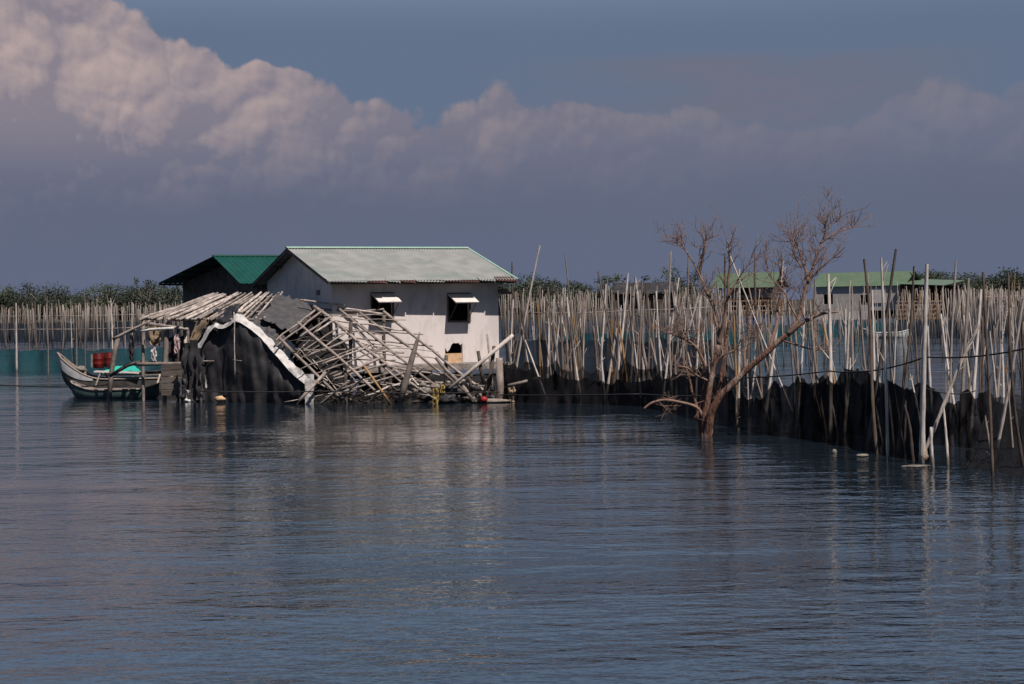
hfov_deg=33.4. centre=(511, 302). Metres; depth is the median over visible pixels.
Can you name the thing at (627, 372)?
fishing net
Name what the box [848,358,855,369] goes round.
bamboo pole
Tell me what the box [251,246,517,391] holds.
stilt house
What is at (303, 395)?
bamboo pole
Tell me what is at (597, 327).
bamboo pole
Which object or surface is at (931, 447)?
bamboo pole
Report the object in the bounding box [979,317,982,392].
bamboo pole
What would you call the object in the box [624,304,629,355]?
bamboo pole
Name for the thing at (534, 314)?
bamboo pole
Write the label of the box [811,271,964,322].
stilt house
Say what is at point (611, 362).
bamboo pole
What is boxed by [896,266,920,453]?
bamboo pole
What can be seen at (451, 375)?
bamboo pole
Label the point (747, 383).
bamboo pole
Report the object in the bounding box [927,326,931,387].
bamboo pole
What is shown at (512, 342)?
bamboo pole
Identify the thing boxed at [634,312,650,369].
bamboo pole
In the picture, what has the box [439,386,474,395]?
plastic sheet
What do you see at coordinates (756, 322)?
bamboo pole
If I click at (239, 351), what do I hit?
collapsed hut
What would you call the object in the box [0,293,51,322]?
mangrove tree
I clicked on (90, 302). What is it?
mangrove tree
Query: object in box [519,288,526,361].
bamboo pole
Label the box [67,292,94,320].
mangrove tree
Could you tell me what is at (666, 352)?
bamboo pole
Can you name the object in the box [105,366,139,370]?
folded tarp
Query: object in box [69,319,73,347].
bamboo pole
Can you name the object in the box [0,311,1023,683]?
water
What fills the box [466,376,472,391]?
broken post
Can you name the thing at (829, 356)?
bamboo pole
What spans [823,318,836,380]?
bamboo pole
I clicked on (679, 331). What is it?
bamboo pole
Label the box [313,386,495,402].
debris heap
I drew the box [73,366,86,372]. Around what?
net bundle
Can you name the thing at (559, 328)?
bamboo pole
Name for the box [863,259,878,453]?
bamboo pole
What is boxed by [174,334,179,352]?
hanging cloth
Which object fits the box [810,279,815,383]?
bamboo pole
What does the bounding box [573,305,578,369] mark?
bamboo pole
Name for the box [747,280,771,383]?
bamboo pole
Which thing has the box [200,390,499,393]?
mooring rope
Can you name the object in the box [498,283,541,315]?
mangrove tree
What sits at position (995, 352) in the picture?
bamboo pole
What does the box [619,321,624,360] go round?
bamboo pole
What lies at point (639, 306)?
bamboo pole
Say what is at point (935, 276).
mangrove tree
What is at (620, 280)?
mangrove tree
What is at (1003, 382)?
bamboo pole
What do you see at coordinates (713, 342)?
bamboo pole
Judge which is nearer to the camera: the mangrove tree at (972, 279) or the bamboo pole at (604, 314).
the bamboo pole at (604, 314)
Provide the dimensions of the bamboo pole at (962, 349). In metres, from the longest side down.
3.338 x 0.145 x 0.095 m
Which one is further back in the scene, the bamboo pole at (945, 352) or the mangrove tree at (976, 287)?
the mangrove tree at (976, 287)
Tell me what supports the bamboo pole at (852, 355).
in the water
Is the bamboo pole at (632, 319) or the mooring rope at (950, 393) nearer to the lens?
the mooring rope at (950, 393)
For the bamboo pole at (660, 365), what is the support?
in the water
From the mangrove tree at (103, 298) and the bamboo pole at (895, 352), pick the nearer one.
the bamboo pole at (895, 352)
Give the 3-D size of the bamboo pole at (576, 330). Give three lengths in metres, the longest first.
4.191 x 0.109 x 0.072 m
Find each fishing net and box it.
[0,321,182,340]
[0,347,169,370]
[503,358,768,400]
[503,363,728,425]
[506,337,721,375]
[564,330,733,344]
[725,368,932,460]
[728,380,776,396]
[730,324,801,340]
[800,375,993,447]
[805,321,904,335]
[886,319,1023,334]
[961,394,1023,477]
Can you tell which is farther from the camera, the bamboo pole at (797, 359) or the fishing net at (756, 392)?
the fishing net at (756, 392)
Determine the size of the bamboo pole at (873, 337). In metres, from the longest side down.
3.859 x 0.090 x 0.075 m
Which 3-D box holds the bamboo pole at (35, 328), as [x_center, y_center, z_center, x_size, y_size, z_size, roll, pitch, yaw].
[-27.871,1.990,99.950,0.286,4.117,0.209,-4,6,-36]
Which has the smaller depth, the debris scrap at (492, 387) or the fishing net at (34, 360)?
the debris scrap at (492, 387)
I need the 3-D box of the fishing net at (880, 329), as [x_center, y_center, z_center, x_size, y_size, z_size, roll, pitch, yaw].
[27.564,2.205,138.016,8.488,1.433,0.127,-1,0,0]
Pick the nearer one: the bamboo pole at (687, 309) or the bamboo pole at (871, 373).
the bamboo pole at (871, 373)
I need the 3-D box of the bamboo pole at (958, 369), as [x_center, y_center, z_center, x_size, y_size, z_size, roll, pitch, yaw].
[7.835,1.943,31.138,0.180,3.414,0.276,24,4,18]
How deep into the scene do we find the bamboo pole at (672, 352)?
54.26 m
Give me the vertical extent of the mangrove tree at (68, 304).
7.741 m
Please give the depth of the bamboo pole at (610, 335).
54.97 m
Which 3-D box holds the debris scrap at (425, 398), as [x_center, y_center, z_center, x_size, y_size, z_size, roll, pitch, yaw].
[-2.629,2.919,52.496,0.452,0.243,0.201,-1,0,0]
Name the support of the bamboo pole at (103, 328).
in the water
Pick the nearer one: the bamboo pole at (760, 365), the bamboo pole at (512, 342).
the bamboo pole at (760, 365)
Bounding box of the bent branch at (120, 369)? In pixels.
[109,360,160,376]
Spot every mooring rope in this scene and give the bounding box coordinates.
[0,384,107,386]
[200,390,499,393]
[500,393,699,396]
[676,348,1023,377]
[926,388,974,393]
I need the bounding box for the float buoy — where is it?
[479,396,487,402]
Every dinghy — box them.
[70,380,159,398]
[863,328,908,337]
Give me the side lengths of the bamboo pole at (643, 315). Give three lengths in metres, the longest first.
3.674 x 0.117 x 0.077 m
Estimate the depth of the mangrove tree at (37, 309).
344.29 m
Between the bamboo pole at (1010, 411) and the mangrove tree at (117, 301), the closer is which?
the bamboo pole at (1010, 411)
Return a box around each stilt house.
[159,255,372,365]
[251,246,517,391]
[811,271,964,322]
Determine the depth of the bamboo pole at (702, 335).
57.56 m
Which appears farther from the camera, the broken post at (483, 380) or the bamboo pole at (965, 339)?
the broken post at (483, 380)
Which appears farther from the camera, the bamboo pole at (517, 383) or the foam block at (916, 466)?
the bamboo pole at (517, 383)
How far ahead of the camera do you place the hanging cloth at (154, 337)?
57.40 m
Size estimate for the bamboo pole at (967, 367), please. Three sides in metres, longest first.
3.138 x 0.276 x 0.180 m
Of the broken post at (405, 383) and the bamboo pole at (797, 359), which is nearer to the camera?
the bamboo pole at (797, 359)
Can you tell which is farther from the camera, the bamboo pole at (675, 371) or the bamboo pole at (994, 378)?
the bamboo pole at (675, 371)
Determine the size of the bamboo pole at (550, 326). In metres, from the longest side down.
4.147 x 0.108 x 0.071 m
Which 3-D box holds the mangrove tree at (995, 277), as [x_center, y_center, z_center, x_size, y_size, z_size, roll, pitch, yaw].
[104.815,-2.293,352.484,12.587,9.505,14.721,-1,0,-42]
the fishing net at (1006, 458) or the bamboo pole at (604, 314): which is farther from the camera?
the bamboo pole at (604, 314)
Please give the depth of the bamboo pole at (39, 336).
111.86 m
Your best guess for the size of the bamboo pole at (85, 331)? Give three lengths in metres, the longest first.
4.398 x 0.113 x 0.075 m
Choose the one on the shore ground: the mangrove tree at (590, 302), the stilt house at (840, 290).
the mangrove tree at (590, 302)
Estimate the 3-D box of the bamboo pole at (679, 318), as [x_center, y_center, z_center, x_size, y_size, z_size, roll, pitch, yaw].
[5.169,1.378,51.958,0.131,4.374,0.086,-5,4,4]
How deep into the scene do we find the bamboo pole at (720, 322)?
59.44 m
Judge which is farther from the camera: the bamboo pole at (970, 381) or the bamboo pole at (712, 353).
the bamboo pole at (712, 353)
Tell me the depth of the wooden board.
59.88 m
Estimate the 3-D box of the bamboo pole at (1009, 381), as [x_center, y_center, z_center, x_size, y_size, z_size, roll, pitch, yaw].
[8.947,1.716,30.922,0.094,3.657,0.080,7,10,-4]
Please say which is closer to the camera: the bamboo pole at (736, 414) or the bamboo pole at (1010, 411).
the bamboo pole at (1010, 411)
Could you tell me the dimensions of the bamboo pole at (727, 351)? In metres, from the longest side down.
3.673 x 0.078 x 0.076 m
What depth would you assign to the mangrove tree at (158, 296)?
352.83 m
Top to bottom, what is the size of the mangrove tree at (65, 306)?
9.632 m
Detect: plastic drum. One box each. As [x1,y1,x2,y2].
[93,353,103,367]
[104,352,111,366]
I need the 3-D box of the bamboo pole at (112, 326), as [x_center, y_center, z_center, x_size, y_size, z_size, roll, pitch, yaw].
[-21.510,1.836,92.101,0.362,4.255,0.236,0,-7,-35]
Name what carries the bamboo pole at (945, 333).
in the water
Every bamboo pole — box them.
[5,311,6,349]
[15,303,17,371]
[28,321,30,350]
[34,302,37,349]
[38,322,39,349]
[47,301,48,377]
[61,316,63,348]
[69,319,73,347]
[76,312,76,365]
[84,294,85,367]
[93,300,93,350]
[97,311,97,349]
[103,308,103,348]
[109,298,114,348]
[124,313,125,348]
[131,302,132,334]
[298,371,326,401]
[363,366,391,403]
[403,371,466,383]
[435,357,474,402]
[449,334,513,388]
[486,334,493,391]
[505,294,512,364]
[508,376,540,387]
[509,262,516,358]
[509,321,515,363]
[510,300,513,362]
[513,295,529,362]
[516,245,540,367]
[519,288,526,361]
[524,340,538,375]
[531,289,537,340]
[537,287,551,374]
[537,303,540,365]
[543,302,547,339]
[545,294,559,340]
[545,318,553,366]
[548,287,553,362]
[550,302,559,365]
[553,285,577,357]
[554,288,563,360]
[556,307,565,367]
[556,309,569,370]
[559,296,565,369]
[562,293,568,370]
[563,297,579,379]
[565,254,577,369]
[565,290,586,369]
[568,317,576,379]
[570,319,571,370]
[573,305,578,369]
[574,299,579,369]
[578,326,581,367]
[579,300,584,368]
[582,313,586,365]
[582,331,582,363]
[592,307,600,381]
[592,326,597,369]
[595,312,598,340]
[596,337,604,382]
[597,271,618,370]
[600,284,606,367]
[607,328,616,383]
[608,315,612,371]
[610,364,617,383]
[614,291,614,322]
[617,317,618,378]
[618,305,621,368]
[619,273,628,366]
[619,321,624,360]
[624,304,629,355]
[629,311,637,367]
[630,285,633,365]
[634,277,644,369]
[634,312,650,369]
[635,329,638,364]
[638,280,644,368]
[639,290,640,323]
[642,300,643,334]
[645,283,650,368]
[650,338,656,364]
[651,308,655,365]
[652,313,652,368]
[655,291,661,370]
[662,322,675,368]
[664,278,679,378]
[667,251,672,376]
[671,336,673,366]
[674,277,684,364]
[674,355,676,374]
[675,300,683,354]
[676,293,700,363]
[676,304,690,366]
[677,284,679,358]
[682,294,690,363]
[686,257,688,371]
[694,291,699,363]
[696,300,700,368]
[698,302,706,364]
[701,318,702,355]
[705,314,709,372]
[708,285,715,363]
[709,325,715,367]
[713,291,726,356]
[715,304,731,368]
[716,284,723,354]
[719,253,726,376]
[723,313,733,368]
[727,248,782,386]
[733,315,736,394]
[735,383,738,429]
[737,269,740,397]
[745,359,748,399]
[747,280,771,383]
[750,365,756,398]
[753,289,759,368]
[753,369,761,398]
[754,253,762,399]
[767,261,786,390]
[767,300,770,372]
[786,312,796,373]
[787,293,794,382]
[791,300,798,375]
[799,300,804,378]
[809,300,818,382]
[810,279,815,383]
[815,326,819,381]
[818,274,835,382]
[821,318,835,383]
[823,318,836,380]
[825,344,828,378]
[840,312,853,368]
[844,309,846,368]
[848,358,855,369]
[851,285,857,369]
[858,300,868,370]
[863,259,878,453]
[866,249,896,450]
[871,290,875,379]
[875,333,879,382]
[877,257,888,460]
[893,320,896,381]
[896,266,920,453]
[903,405,914,460]
[909,374,914,391]
[913,302,918,382]
[918,324,980,462]
[919,264,928,462]
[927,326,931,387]
[929,427,934,466]
[940,314,954,403]
[941,303,948,362]
[942,407,948,464]
[945,298,948,372]
[949,261,956,402]
[954,307,969,384]
[960,278,971,392]
[963,315,971,391]
[964,285,974,357]
[964,371,972,390]
[972,289,981,398]
[979,308,984,392]
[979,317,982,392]
[982,272,993,475]
[984,304,988,358]
[984,415,989,454]
[988,314,998,348]
[989,331,996,396]
[993,294,995,336]
[993,324,996,391]
[995,289,1003,396]
[996,331,1004,396]
[997,299,1023,439]
[997,311,1007,373]
[1001,303,1003,332]
[1005,273,1015,378]
[1006,345,1023,466]
[1006,373,1013,447]
[1007,272,1010,395]
[1012,302,1014,378]
[1017,300,1022,395]
[1020,306,1023,395]
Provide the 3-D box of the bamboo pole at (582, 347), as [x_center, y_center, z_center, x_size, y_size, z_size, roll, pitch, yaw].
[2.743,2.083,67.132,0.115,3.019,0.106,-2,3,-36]
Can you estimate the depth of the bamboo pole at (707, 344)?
57.80 m
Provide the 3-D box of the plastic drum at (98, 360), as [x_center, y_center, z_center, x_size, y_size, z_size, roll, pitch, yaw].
[-14.684,2.043,60.600,0.390,0.530,0.384,-1,0,0]
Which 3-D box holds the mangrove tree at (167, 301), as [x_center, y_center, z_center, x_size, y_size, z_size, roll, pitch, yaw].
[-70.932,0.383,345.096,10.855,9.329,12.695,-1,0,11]
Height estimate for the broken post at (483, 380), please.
1.036 m
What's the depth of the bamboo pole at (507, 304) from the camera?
55.14 m
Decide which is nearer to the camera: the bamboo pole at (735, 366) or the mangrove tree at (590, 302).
the bamboo pole at (735, 366)
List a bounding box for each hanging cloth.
[128,335,134,360]
[149,326,160,344]
[151,347,156,360]
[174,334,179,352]
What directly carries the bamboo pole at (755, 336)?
in the water
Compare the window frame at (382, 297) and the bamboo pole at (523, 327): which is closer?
the window frame at (382, 297)
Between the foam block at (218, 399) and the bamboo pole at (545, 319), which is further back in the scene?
the bamboo pole at (545, 319)
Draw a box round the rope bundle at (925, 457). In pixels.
[918,448,928,461]
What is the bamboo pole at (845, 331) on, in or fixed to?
in the water
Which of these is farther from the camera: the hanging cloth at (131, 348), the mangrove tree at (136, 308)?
the mangrove tree at (136, 308)
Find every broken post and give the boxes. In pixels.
[397,332,419,403]
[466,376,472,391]
[476,351,485,383]
[481,346,495,395]
[495,358,503,398]
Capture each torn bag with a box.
[432,388,438,403]
[440,383,444,392]
[508,383,515,401]
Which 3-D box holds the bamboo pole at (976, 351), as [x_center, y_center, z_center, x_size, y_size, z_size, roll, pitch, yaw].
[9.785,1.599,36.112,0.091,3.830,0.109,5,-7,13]
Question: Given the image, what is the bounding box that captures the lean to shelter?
[112,291,282,400]
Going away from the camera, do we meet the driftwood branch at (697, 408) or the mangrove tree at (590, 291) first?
the driftwood branch at (697, 408)
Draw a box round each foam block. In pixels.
[214,396,225,402]
[420,388,431,392]
[856,454,867,456]
[901,465,930,466]
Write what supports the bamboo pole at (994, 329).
in the water
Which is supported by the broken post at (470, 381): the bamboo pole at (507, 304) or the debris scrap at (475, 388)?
the debris scrap at (475, 388)
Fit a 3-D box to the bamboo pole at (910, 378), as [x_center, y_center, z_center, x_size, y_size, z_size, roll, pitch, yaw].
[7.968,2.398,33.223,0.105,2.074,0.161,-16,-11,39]
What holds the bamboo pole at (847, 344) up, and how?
in the water
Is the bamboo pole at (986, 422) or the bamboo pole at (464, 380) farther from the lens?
the bamboo pole at (464, 380)
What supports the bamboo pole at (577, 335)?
in the water
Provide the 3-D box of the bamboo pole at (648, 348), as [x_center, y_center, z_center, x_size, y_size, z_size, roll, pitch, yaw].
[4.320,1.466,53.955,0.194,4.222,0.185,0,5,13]
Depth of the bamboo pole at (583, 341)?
55.14 m
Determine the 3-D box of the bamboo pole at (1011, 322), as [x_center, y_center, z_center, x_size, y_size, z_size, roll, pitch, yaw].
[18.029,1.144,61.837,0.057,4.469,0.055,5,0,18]
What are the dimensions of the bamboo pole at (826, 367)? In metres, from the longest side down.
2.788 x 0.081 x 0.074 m
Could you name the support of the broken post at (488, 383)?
on the debris heap
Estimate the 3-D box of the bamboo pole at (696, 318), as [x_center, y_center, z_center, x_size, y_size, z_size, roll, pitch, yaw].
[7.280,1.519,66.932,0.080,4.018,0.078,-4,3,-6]
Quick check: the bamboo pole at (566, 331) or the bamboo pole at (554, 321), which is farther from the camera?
the bamboo pole at (554, 321)
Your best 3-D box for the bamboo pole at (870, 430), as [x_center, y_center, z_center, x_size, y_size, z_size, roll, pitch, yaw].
[7.217,1.245,33.523,0.092,4.681,0.140,8,10,8]
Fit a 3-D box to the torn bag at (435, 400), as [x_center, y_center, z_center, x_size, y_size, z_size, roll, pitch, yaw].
[-2.323,2.828,51.906,0.216,0.488,0.143,-1,0,-9]
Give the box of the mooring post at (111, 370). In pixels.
[106,338,119,399]
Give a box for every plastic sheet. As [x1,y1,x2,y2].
[438,394,456,403]
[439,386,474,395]
[463,395,477,400]
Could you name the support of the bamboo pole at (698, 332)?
in the water
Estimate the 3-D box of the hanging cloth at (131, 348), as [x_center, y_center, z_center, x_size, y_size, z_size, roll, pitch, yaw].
[-12.441,1.471,55.791,0.209,0.852,0.145,-1,0,0]
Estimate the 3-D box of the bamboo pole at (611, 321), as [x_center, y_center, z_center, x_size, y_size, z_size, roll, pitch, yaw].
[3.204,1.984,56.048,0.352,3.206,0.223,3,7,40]
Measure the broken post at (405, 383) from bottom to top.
2.285 m
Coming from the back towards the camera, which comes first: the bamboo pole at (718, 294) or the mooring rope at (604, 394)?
the bamboo pole at (718, 294)
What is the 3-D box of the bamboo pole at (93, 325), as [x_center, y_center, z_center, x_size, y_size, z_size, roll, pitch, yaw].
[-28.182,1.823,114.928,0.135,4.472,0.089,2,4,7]
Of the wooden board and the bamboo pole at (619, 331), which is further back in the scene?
the wooden board
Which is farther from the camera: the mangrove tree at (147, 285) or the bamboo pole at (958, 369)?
the mangrove tree at (147, 285)
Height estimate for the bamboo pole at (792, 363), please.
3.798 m
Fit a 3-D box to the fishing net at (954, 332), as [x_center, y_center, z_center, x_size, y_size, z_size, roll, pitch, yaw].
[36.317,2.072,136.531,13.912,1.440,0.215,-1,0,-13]
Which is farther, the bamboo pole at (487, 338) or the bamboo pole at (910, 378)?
the bamboo pole at (487, 338)
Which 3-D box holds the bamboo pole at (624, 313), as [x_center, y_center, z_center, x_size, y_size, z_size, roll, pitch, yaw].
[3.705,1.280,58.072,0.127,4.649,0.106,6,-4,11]
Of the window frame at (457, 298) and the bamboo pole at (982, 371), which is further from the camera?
the window frame at (457, 298)
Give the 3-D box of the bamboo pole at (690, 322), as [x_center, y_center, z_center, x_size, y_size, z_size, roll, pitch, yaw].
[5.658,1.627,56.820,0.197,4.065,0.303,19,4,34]
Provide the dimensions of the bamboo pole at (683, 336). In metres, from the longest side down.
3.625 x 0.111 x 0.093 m
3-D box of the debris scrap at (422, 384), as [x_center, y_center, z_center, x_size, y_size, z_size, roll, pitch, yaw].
[-2.742,2.508,52.328,0.249,0.195,0.177,-1,0,0]
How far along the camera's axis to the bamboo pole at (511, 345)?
57.41 m
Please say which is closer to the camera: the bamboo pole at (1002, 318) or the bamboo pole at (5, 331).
the bamboo pole at (1002, 318)
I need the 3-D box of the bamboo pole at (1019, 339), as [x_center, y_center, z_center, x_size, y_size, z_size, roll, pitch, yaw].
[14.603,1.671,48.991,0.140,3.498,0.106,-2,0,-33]
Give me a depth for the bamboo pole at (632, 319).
55.79 m
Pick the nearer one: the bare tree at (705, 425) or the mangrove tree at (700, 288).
the bare tree at (705, 425)
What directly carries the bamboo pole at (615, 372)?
in the water
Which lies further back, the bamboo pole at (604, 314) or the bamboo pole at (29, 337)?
the bamboo pole at (29, 337)
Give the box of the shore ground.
[0,299,1015,323]
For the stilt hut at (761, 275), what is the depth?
165.66 m
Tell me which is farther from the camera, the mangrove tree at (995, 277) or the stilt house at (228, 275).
the mangrove tree at (995, 277)
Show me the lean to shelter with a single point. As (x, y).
(251, 306)
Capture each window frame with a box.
[371,292,401,321]
[447,293,478,322]
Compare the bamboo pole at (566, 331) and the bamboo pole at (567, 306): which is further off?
the bamboo pole at (566, 331)
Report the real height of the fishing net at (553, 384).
1.624 m
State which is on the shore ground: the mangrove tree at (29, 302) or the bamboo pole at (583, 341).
the mangrove tree at (29, 302)
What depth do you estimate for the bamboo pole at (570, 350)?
62.51 m
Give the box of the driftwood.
[477,398,508,402]
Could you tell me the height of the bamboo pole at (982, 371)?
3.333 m
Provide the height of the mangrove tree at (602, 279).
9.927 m
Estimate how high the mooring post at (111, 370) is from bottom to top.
2.324 m
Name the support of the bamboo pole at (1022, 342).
in the water
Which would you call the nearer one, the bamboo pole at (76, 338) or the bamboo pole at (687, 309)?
the bamboo pole at (687, 309)
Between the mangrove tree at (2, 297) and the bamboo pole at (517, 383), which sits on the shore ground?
the mangrove tree at (2, 297)
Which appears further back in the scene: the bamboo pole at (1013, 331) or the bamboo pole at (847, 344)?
the bamboo pole at (1013, 331)
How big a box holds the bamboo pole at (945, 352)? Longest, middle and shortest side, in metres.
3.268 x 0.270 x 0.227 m
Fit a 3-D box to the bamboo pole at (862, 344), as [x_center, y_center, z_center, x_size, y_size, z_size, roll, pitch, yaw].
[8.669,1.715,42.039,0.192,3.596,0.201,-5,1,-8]
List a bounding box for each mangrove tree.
[0,283,38,322]
[0,286,39,321]
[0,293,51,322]
[0,297,18,318]
[6,293,52,321]
[17,280,70,320]
[19,295,50,321]
[23,288,68,319]
[38,283,90,321]
[41,294,86,320]
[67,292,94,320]
[67,295,89,321]
[69,289,121,320]
[74,283,116,320]
[81,282,136,320]
[96,283,152,320]
[96,294,129,319]
[114,284,168,320]
[119,282,182,320]
[120,284,160,305]
[132,283,182,317]
[134,277,159,320]
[135,287,182,302]
[498,272,552,315]
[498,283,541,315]
[515,277,560,314]
[527,277,580,314]
[532,279,581,313]
[543,281,597,314]
[574,285,596,311]
[574,290,602,313]
[594,273,618,308]
[606,274,649,293]
[652,260,683,301]
[672,269,703,312]
[678,282,709,309]
[890,268,951,293]
[917,271,942,279]
[921,271,961,279]
[951,273,1000,307]
[956,272,1003,305]
[974,265,1023,307]
[975,272,1015,306]
[978,280,998,307]
[987,271,1023,303]
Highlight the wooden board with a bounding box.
[94,371,138,372]
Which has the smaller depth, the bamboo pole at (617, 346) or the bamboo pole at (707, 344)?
the bamboo pole at (617, 346)
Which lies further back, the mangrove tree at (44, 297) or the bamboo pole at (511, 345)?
the mangrove tree at (44, 297)
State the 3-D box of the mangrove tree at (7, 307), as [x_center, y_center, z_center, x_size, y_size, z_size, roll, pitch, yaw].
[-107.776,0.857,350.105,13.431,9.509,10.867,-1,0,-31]
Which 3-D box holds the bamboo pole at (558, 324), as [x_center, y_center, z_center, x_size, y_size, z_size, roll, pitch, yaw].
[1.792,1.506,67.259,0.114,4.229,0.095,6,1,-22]
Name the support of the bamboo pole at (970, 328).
in the water
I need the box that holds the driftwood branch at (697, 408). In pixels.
[643,392,713,419]
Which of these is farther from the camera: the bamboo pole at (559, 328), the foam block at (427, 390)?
the bamboo pole at (559, 328)
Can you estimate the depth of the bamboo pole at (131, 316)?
109.80 m
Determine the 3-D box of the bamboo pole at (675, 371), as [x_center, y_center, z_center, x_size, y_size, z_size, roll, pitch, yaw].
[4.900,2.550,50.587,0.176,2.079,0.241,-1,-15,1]
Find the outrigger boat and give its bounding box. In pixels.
[57,352,172,393]
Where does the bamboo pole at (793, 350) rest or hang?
in the water
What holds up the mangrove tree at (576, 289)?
on the shore ground
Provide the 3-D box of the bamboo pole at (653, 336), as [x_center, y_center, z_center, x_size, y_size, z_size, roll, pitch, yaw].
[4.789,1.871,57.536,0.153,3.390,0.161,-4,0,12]
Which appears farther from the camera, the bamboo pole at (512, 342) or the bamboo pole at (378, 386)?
the bamboo pole at (512, 342)
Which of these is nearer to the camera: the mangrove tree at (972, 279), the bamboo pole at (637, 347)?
the bamboo pole at (637, 347)
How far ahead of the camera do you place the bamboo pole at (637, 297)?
55.75 m
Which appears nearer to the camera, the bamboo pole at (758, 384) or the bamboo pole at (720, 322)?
the bamboo pole at (758, 384)
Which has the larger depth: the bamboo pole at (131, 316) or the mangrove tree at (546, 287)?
the mangrove tree at (546, 287)
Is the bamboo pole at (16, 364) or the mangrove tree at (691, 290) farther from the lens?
the mangrove tree at (691, 290)
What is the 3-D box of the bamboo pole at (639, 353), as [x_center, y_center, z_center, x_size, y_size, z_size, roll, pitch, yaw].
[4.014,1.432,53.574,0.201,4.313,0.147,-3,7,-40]
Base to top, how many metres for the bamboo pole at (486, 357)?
1.658 m
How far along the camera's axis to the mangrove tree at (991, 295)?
354.59 m
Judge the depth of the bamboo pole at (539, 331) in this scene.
55.39 m
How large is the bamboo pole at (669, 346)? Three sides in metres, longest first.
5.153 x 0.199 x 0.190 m
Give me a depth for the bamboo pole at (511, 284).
60.01 m
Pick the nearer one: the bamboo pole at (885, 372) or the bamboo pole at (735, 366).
the bamboo pole at (885, 372)
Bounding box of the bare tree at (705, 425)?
[646,186,880,436]
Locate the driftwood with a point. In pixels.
(492, 400)
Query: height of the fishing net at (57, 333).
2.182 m
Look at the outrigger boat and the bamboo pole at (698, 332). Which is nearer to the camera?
the bamboo pole at (698, 332)
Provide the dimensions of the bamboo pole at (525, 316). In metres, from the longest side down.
5.760 x 0.309 x 0.259 m
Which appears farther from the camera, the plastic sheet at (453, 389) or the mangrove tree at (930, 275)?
the mangrove tree at (930, 275)
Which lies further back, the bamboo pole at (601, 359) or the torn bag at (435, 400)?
the torn bag at (435, 400)
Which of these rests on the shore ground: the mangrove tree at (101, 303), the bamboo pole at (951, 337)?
the mangrove tree at (101, 303)
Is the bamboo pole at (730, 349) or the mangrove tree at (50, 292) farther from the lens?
the mangrove tree at (50, 292)
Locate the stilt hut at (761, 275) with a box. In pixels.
[707,272,791,324]
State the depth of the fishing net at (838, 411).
35.82 m
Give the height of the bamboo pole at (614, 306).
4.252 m
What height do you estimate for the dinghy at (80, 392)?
0.732 m
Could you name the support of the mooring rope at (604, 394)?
attached to the fishing net at (553, 384)
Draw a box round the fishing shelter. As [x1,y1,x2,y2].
[612,282,675,332]
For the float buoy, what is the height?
0.200 m
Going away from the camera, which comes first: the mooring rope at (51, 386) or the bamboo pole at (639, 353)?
the bamboo pole at (639, 353)
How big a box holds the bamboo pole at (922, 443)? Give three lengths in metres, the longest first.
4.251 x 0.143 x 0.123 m
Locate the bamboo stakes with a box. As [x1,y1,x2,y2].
[0,274,1023,384]
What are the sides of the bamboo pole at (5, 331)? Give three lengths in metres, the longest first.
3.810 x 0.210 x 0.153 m
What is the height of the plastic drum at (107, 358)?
0.530 m
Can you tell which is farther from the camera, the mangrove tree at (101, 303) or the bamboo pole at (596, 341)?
the mangrove tree at (101, 303)
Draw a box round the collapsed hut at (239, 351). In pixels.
[168,292,495,403]
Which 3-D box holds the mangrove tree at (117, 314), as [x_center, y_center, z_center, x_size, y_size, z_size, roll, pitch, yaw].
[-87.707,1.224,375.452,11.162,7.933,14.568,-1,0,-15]
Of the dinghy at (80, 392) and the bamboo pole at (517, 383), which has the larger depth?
the dinghy at (80, 392)
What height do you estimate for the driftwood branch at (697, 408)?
0.775 m
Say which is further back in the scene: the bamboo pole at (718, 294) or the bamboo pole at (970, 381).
the bamboo pole at (718, 294)
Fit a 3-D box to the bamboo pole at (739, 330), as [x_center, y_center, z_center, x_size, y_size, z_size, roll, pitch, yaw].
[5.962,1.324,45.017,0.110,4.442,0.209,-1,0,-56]
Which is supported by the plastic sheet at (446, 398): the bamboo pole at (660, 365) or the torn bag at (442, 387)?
the torn bag at (442, 387)
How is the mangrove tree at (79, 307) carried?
on the shore ground
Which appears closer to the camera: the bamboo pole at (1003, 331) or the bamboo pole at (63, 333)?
the bamboo pole at (1003, 331)
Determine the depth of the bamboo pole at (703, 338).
66.93 m
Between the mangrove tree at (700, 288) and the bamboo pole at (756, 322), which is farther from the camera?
the mangrove tree at (700, 288)
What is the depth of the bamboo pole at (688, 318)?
56.49 m
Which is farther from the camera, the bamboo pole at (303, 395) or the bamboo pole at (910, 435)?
the bamboo pole at (303, 395)
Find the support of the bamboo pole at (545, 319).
in the water
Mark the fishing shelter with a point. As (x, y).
(659, 287)
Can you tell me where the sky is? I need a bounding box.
[0,0,1023,301]
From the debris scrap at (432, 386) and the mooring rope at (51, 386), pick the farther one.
the mooring rope at (51, 386)
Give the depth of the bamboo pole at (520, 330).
57.05 m
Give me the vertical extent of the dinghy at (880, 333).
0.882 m
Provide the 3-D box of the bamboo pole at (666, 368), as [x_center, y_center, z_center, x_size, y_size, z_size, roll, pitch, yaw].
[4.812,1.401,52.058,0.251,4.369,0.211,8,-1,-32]
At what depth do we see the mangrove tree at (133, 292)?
369.98 m
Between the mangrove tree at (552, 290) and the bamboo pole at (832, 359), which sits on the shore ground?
the mangrove tree at (552, 290)
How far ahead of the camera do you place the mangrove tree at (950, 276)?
369.81 m
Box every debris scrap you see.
[419,382,426,387]
[420,396,431,401]
[429,384,439,389]
[470,385,480,390]
[489,385,494,391]
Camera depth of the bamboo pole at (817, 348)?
42.55 m
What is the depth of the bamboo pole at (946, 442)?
30.88 m
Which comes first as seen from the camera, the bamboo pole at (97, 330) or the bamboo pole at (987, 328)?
the bamboo pole at (987, 328)
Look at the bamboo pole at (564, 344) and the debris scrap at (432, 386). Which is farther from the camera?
the bamboo pole at (564, 344)
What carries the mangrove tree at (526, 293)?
on the shore ground

